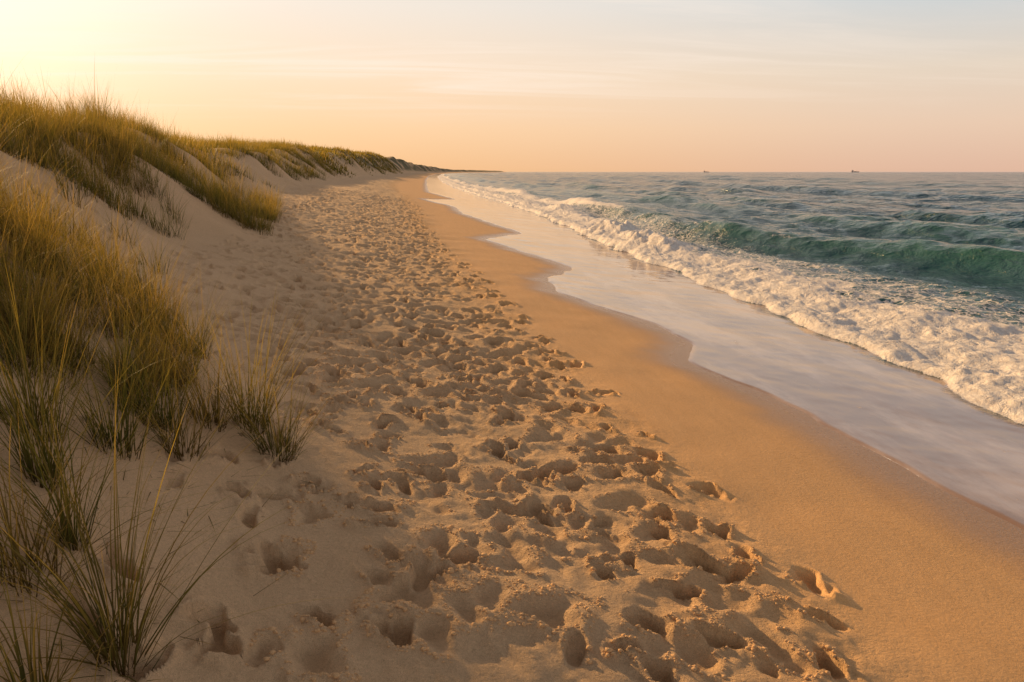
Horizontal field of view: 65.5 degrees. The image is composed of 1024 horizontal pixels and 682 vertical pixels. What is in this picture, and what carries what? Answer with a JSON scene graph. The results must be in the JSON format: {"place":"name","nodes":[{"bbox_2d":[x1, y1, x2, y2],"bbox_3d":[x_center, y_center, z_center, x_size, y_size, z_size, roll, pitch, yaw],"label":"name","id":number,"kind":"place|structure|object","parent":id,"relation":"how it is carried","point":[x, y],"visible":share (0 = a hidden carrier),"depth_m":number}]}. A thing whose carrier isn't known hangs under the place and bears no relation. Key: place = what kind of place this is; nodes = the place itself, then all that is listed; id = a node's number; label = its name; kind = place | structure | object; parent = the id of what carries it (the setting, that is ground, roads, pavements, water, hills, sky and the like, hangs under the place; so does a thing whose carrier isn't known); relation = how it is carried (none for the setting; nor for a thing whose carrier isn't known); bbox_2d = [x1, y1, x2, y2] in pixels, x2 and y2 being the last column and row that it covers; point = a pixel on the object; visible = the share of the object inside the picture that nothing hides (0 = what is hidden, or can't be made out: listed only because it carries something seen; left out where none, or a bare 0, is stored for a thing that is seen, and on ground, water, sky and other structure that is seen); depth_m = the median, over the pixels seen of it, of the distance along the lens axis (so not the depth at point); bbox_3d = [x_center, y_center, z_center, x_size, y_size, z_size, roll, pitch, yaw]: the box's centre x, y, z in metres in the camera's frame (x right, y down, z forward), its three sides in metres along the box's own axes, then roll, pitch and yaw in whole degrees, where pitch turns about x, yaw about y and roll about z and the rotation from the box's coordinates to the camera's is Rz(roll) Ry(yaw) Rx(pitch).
{"place":"outdoors","nodes":[
{"label":"outdoors","id":0,"kind":"place"},
{"bbox_2d":[0,125,1023,681],"bbox_3d":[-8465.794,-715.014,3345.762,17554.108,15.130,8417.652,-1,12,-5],"label":"sand beach","id":1,"kind":"structure","parent":0,"point":[900,573],"depth_m":5.84},
{"bbox_2d":[0,512,124,681],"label":"beach grass tuft","id":2,"kind":"object","parent":1,"relation":"on","point":[33,676],"visible":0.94,"depth_m":2.98},
{"bbox_2d":[0,256,158,441],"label":"beach grass tuft","id":3,"kind":"object","parent":1,"relation":"on","point":[36,397],"visible":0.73,"depth_m":4.61},
{"bbox_2d":[0,274,161,491],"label":"beach grass tuft","id":4,"kind":"object","parent":1,"relation":"on","point":[27,459],"visible":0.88,"depth_m":4.17},
{"bbox_2d":[0,364,202,550],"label":"beach grass tuft","id":5,"kind":"object","parent":1,"relation":"on","point":[69,531],"visible":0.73,"depth_m":3.85},
{"bbox_2d":[2,307,207,460],"bbox_3d":[-2.443,0.243,4.854,1.260,1.056,1.413,-1,12,-5],"label":"beach grass tuft","id":6,"kind":"object","parent":1,"relation":"on","point":[129,444],"visible":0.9,"depth_m":4.93},
{"bbox_2d":[0,384,227,610],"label":"beach grass tuft","id":7,"kind":"object","parent":1,"relation":"on","point":[37,545],"visible":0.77,"depth_m":3.58},
{"bbox_2d":[49,300,243,436],"bbox_3d":[-2.458,0.213,5.527,1.411,0.985,1.252,-1,12,-5],"label":"beach grass tuft","id":8,"kind":"object","parent":1,"relation":"on","point":[169,415],"visible":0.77,"depth_m":5.54},
{"bbox_2d":[0,360,351,681],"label":"beach grass tuft","id":9,"kind":"object","parent":1,"relation":"on","point":[127,604],"visible":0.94,"depth_m":3.38},
{"bbox_2d":[90,357,262,475],"bbox_3d":[-2.214,0.461,5.267,1.277,0.758,1.107,-11,16,-41],"label":"beach grass tuft","id":10,"kind":"object","parent":1,"relation":"on","point":[177,441],"visible":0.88,"depth_m":5.37},
{"bbox_2d":[0,54,401,680],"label":"dune grass","id":11,"kind":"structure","parent":1,"relation":"on","point":[36,246],"depth_m":8.90},
{"bbox_2d":[142,319,279,431],"bbox_3d":[-2.285,0.285,5.986,1.250,0.859,1.148,-1,12,-5],"label":"beach grass tuft","id":12,"kind":"object","parent":1,"relation":"on","point":[215,410],"visible":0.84,"depth_m":6.06},
{"bbox_2d":[153,286,359,435],"bbox_3d":[-1.981,0.130,6.211,1.834,1.284,1.590,-6,14,-27],"label":"beach grass tuft","id":13,"kind":"object","parent":1,"relation":"on","point":[248,402],"visible":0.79,"depth_m":6.25},
{"bbox_2d":[192,356,367,462],"bbox_3d":[-1.787,0.553,6.009,1.428,1.001,1.321,-1,12,-5],"label":"beach grass tuft","id":14,"kind":"object","parent":1,"relation":"on","point":[277,447],"visible":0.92,"depth_m":6.01},
{"bbox_2d":[0,0,1023,171],"label":"sky","id":15,"kind":"structure","parent":0,"point":[489,85]},
{"bbox_2d":[426,172,1023,529],"bbox_3d":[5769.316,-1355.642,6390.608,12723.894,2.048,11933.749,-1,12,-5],"label":"ocean water","id":16,"kind":"structure","parent":0,"point":[881,313],"depth_m":21.26}
]}

